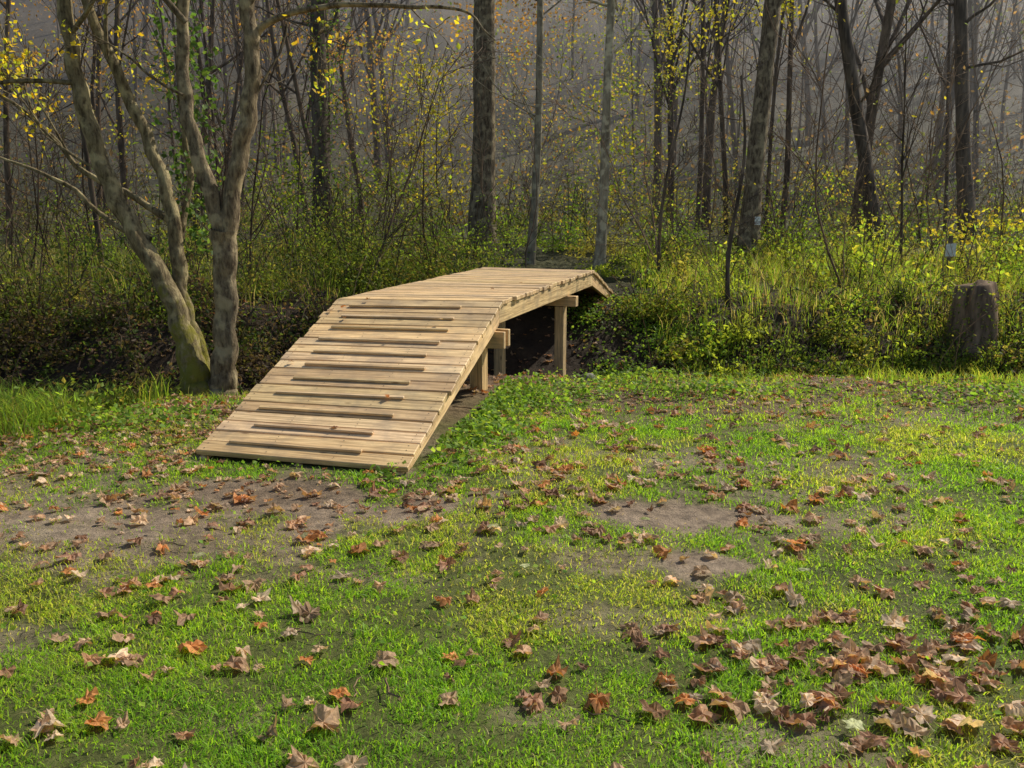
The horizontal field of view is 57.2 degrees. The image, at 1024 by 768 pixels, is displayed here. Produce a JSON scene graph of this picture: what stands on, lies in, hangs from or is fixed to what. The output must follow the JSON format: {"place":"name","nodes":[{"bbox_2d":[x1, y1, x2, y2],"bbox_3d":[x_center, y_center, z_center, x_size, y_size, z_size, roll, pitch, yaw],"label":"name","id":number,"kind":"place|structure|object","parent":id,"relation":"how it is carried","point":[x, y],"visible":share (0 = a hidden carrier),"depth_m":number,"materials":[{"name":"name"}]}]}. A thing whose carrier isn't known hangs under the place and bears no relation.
{"place":"outdoors","nodes":[
{"label":"outdoors","id":0,"kind":"place"},
{"bbox_2d":[0,0,1023,767],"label":"ground","id":1,"kind":"structure","parent":0,"point":[676,514],"depth_m":5.39,"materials":[{"name":"soil"}]},
{"bbox_2d":[0,366,181,429],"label":"leafy herbs","id":2,"kind":"object","parent":1,"relation":"on","point":[85,398],"visible":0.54,"depth_m":7.30,"materials":[{"name":"green plant"}]},
{"bbox_2d":[0,0,210,396],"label":"leaning mossy tree","id":3,"kind":"object","parent":1,"relation":"on","point":[192,357],"visible":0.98,"depth_m":8.38,"materials":[{"name":"brown plant"}]},
{"bbox_2d":[38,0,494,395],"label":"twin trunk tree","id":4,"kind":"object","parent":1,"relation":"on","point":[224,218],"visible":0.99,"depth_m":8.21,"materials":[{"name":"grey plant"}]},
{"bbox_2d":[230,0,346,242],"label":"ivy clad tree","id":5,"kind":"object","parent":1,"relation":"on","point":[316,105],"visible":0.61,"depth_m":19.21,"materials":[{"name":"brown plant"}]},
{"bbox_2d":[196,267,615,474],"bbox_3d":[-0.330,-0.227,10.228,1.693,1.721,8.712,3,11,15],"label":"wooden footbridge","id":6,"kind":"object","parent":1,"relation":"on","point":[351,370],"visible":0.99,"depth_m":7.31,"materials":[{"name":"wood"}]},
{"bbox_2d":[467,0,497,258],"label":"oak tree","id":7,"kind":"object","parent":1,"relation":"on","point":[485,16],"visible":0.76,"depth_m":17.30,"materials":[{"name":"grey plant"}]},
{"bbox_2d":[453,0,561,264],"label":"pale young tree","id":8,"kind":"object","parent":1,"relation":"on","point":[531,255],"visible":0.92,"depth_m":16.31,"materials":[{"name":"grey plant"}]},
{"bbox_2d":[0,126,1023,399],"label":"bank shrubs","id":9,"kind":"object","parent":1,"relation":"on","point":[652,308],"visible":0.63,"depth_m":13.30,"materials":[{"name":"green plant"}]},
{"bbox_2d":[0,0,1023,273],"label":"forest trees","id":10,"kind":"object","parent":1,"relation":"on","point":[714,50],"visible":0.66,"depth_m":24.70,"materials":[{"name":"brown plant"}]},
{"bbox_2d":[0,0,1023,293],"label":"saplings and brush","id":11,"kind":"object","parent":1,"relation":"on","point":[16,132],"visible":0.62,"depth_m":17.05,"materials":[{"name":"brown plant"}]},
{"bbox_2d":[0,0,1023,260],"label":"forest foliage","id":12,"kind":"object","parent":1,"relation":"on","point":[198,202],"visible":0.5,"depth_m":21.64,"materials":[{"name":"yellow plant"}]},
{"bbox_2d":[0,285,1023,767],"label":"ground cover weeds","id":13,"kind":"object","parent":1,"relation":"on","point":[492,405],"visible":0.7,"depth_m":8.24,"materials":[{"name":"green plant"}]},
{"bbox_2d":[0,282,1023,767],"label":"fallen leaves","id":14,"kind":"object","parent":1,"relation":"on","point":[844,666],"depth_m":4.11,"materials":[{"name":"brown plant"}]},
{"bbox_2d":[0,232,1023,441],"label":"tall weeds","id":15,"kind":"object","parent":1,"relation":"on","point":[35,407],"visible":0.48,"depth_m":12.66,"materials":[{"name":"green plant"}]},
{"bbox_2d":[0,131,1023,395],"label":"bramble stems","id":16,"kind":"object","parent":1,"relation":"on","point":[362,247],"visible":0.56,"depth_m":13.66,"materials":[{"name":"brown plant"}]},
{"bbox_2d":[581,373,599,380],"bbox_3d":[0.976,-0.043,11.503,0.320,0.183,0.268,0,11,0],"label":"rock","id":17,"kind":"object","parent":1,"relation":"on","point":[591,374],"visible":0.2,"depth_m":11.44,"materials":[{"name":"stone"}]},
{"bbox_2d":[525,0,674,270],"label":"pale young tree","id":18,"kind":"object","parent":1,"relation":"on","point":[601,229],"visible":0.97,"depth_m":15.40,"materials":[{"name":"grey plant"}]},
{"bbox_2d":[628,22,720,272],"bbox_3d":[2.470,-3.372,14.330,1.396,4.002,0.932,0,11,0],"label":"slender sapling","id":19,"kind":"object","parent":1,"relation":"on","point":[666,180],"visible":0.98,"depth_m":14.11,"materials":[{"name":"brown plant"}]},
{"bbox_2d":[699,50,774,305],"bbox_3d":[2.966,-2.671,12.691,1.030,3.556,0.858,8,14,35],"label":"slender sapling","id":20,"kind":"object","parent":1,"relation":"on","point":[729,247],"visible":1,"depth_m":12.65,"materials":[{"name":"brown plant"}]},
{"bbox_2d":[736,0,784,265],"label":"tall grey tree","id":21,"kind":"object","parent":1,"relation":"on","point":[757,144],"visible":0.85,"depth_m":16.36,"materials":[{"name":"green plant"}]},
{"bbox_2d":[755,217,760,224],"bbox_3d":[4.330,-2.877,16.545,0.100,0.140,0.010,0,11,0],"label":"trail marker","id":22,"kind":"object","parent":21,"relation":"attached to","point":[756,219],"visible":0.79,"depth_m":16.54,"materials":[{"name":"white paint"}]},
{"bbox_2d":[823,0,921,246],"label":"dark leaning tree","id":23,"kind":"object","parent":1,"relation":"on","point":[847,47],"visible":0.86,"depth_m":19.20,"materials":[{"name":"brown plant"}]},
{"bbox_2d":[945,236,955,276],"bbox_3d":[6.950,-1.759,14.966,0.160,1.200,0.063,0,11,0],"label":"trail sign","id":24,"kind":"object","parent":1,"relation":"on","point":[948,247],"visible":0.54,"depth_m":14.87,"materials":[{"name":"white paint"}]},
{"bbox_2d":[915,0,1023,240],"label":"dark leaning tree","id":25,"kind":"object","parent":1,"relation":"on","point":[961,19],"visible":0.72,"depth_m":20.15,"materials":[{"name":"brown plant"}]},
{"bbox_2d":[942,276,1008,360],"bbox_3d":[6.037,-0.798,12.107,0.896,1.135,0.858,0,11,0],"label":"tree stump","id":26,"kind":"object","parent":1,"relation":"on","point":[983,301],"visible":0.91,"depth_m":11.93,"materials":[{"name":"wood"}]},
{"bbox_2d":[0,372,1023,767],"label":"lawn grass","id":27,"kind":"structure","parent":0,"point":[934,458],"depth_m":4.03,"materials":[{"name":"green plant"}]}
]}

